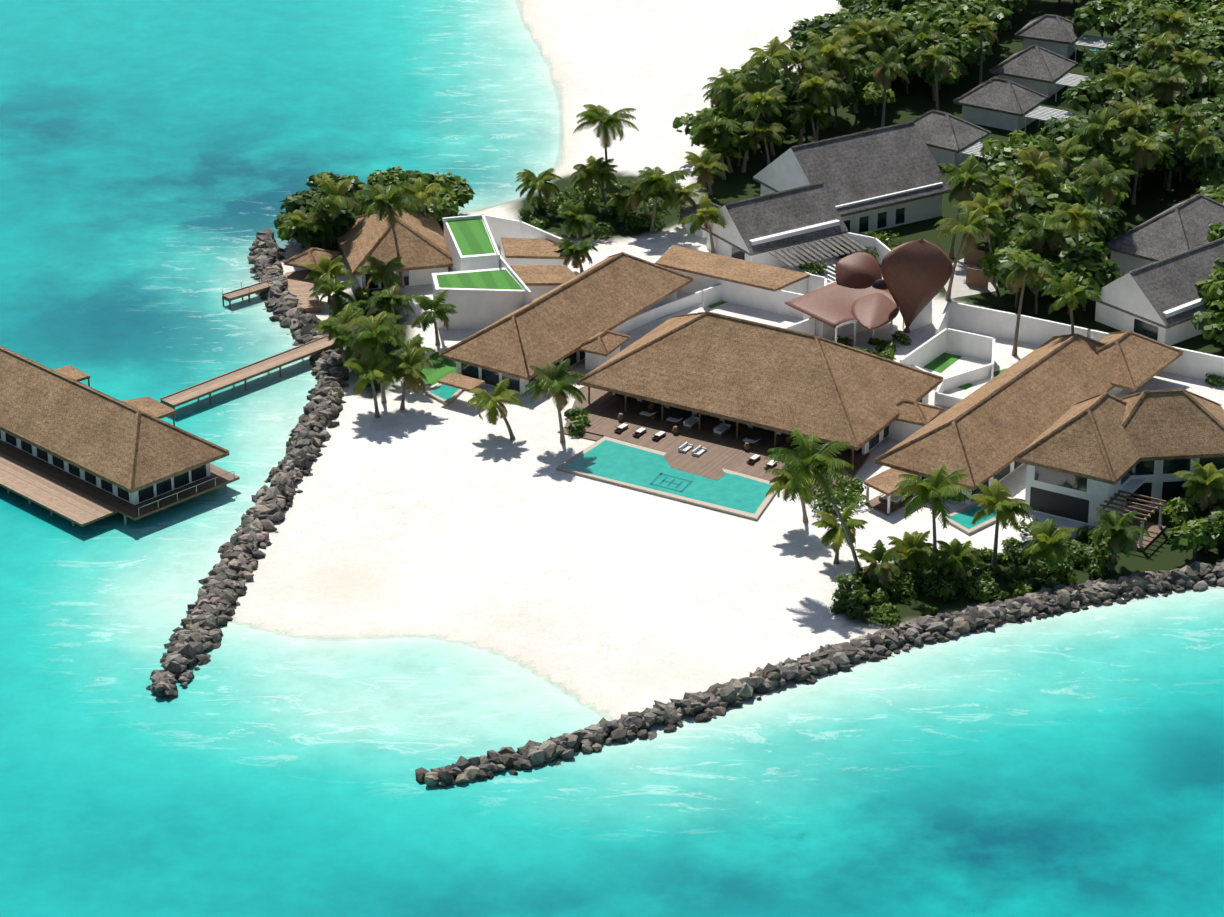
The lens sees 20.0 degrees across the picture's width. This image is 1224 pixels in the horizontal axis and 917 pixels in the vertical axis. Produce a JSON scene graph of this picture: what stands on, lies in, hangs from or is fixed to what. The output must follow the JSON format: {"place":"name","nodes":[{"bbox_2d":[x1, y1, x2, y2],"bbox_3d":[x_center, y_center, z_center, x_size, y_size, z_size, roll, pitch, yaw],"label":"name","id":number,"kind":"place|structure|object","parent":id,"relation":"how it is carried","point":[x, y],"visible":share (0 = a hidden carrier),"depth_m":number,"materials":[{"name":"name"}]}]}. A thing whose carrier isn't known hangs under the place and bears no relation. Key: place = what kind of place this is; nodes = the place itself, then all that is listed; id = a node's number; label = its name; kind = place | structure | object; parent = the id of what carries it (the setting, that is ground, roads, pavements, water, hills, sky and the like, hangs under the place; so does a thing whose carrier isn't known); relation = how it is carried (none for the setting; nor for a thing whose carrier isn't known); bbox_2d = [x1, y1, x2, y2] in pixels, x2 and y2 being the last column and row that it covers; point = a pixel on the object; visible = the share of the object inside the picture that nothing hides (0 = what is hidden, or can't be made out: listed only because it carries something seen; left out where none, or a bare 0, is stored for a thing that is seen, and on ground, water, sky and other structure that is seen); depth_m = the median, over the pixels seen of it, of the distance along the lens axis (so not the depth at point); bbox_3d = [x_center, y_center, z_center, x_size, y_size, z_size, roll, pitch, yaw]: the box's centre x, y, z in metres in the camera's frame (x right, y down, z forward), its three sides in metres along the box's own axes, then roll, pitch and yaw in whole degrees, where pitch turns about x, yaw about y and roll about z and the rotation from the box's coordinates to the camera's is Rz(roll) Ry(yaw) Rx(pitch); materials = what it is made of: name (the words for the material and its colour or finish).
{"place":"outdoors","nodes":[
{"label":"outdoors","id":0,"kind":"place"},
{"bbox_2d":[0,0,1223,916],"bbox_3d":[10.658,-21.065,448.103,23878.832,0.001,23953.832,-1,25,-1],"label":"sea water","id":1,"kind":"structure","parent":0,"point":[159,159],"depth_m":350.14,"materials":[{"name":"teal liquid"}]},
{"bbox_2d":[0,346,239,526],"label":"overwater building","id":2,"kind":"structure","parent":1,"relation":"on","point":[74,449],"depth_m":392.74,"materials":[{"name":"white paint"}]},
{"bbox_2d":[222,271,287,307],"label":"small jetty","id":3,"kind":"structure","parent":1,"relation":"on","point":[241,292],"depth_m":445.90,"materials":[{"name":"brown wood"}]},
{"bbox_2d":[230,0,1223,726],"bbox_3d":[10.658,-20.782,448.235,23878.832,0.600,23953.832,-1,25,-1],"label":"sand ground","id":4,"kind":"structure","parent":0,"point":[458,518],"depth_m":390.41,"materials":[{"name":"white sand"}]},
{"bbox_2d":[146,227,348,698],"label":"breakwater rocks","id":5,"kind":"object","parent":4,"relation":"on","point":[220,591],"visible":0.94,"depth_m":391.96,"materials":[{"name":"grey stone"}]},
{"bbox_2d":[160,335,335,414],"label":"footbridge","id":6,"kind":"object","parent":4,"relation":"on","point":[236,376],"visible":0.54,"depth_m":421.41,"materials":[{"name":"brown wood"}]},
{"bbox_2d":[284,208,452,313],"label":"villa","id":7,"kind":"object","parent":4,"relation":"on","point":[424,252],"visible":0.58,"depth_m":450.99,"materials":[{"name":"white paint"}]},
{"bbox_2d":[432,214,562,329],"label":"lawn terraces","id":8,"kind":"object","parent":4,"relation":"on","point":[481,281],"visible":0.83,"depth_m":440.21,"materials":[{"name":"white paint"}]},
{"bbox_2d":[421,237,826,405],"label":"villa","id":9,"kind":"object","parent":4,"relation":"on","point":[592,316],"visible":0.81,"depth_m":435.01,"materials":[{"name":"white paint"}]},
{"bbox_2d":[556,386,870,520],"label":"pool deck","id":10,"kind":"structure","parent":4,"relation":"on","point":[720,474],"depth_m":402.19,"materials":[{"name":"teal liquid"}]},
{"bbox_2d":[614,402,791,468],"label":"lounge chairs","id":11,"kind":"object","parent":10,"relation":"on","point":[720,429],"visible":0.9,"depth_m":408.01,"materials":[{"name":"white wood"}]},
{"bbox_2d":[273,0,1223,626],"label":"shrubs","id":12,"kind":"object","parent":4,"relation":"on","point":[1091,266],"depth_m":472.14,"materials":[{"name":"green plant"}]},
{"bbox_2d":[577,311,943,465],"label":"villa","id":13,"kind":"object","parent":4,"relation":"on","point":[775,380],"visible":0.92,"depth_m":408.68,"materials":[{"name":"white paint"}]},
{"bbox_2d":[415,559,1223,787],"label":"breakwater rocks","id":14,"kind":"object","parent":4,"relation":"on","point":[713,701],"visible":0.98,"depth_m":356.14,"materials":[{"name":"grey stone"}]},
{"bbox_2d":[803,300,931,345],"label":"canopy supports","id":15,"kind":"object","parent":4,"relation":"on","point":[854,327],"visible":0.42,"depth_m":435.38,"materials":[{"name":"white paint"}]},
{"bbox_2d":[785,239,952,332],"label":"canopy roof","id":16,"kind":"structure","parent":15,"relation":"on","point":[916,275],"depth_m":434.98,"materials":[{"name":"brown"}]},
{"bbox_2d":[864,468,919,515],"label":"beach pavilion","id":17,"kind":"structure","parent":4,"relation":"on","point":[885,501],"depth_m":391.13,"materials":[{"name":"white paint"}]},
{"bbox_2d":[680,14,1223,345],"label":"gray-roofed buildings","id":18,"kind":"structure","parent":4,"relation":"on","point":[820,196],"depth_m":466.19,"materials":[{"name":"grey"}]},
{"bbox_2d":[839,232,1223,407],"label":"courtyard walls","id":19,"kind":"structure","parent":4,"relation":"on","point":[969,278],"depth_m":430.74,"materials":[{"name":"white paint"}]},
{"bbox_2d":[875,330,1223,550],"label":"villa","id":20,"kind":"object","parent":4,"relation":"on","point":[1069,428],"visible":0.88,"depth_m":391.15,"materials":[{"name":"white paint"}]},
{"bbox_2d":[279,3,1223,588],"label":"palm","id":21,"kind":"object","parent":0,"point":[355,333],"depth_m":453.54,"materials":[{"name":"green plant"}]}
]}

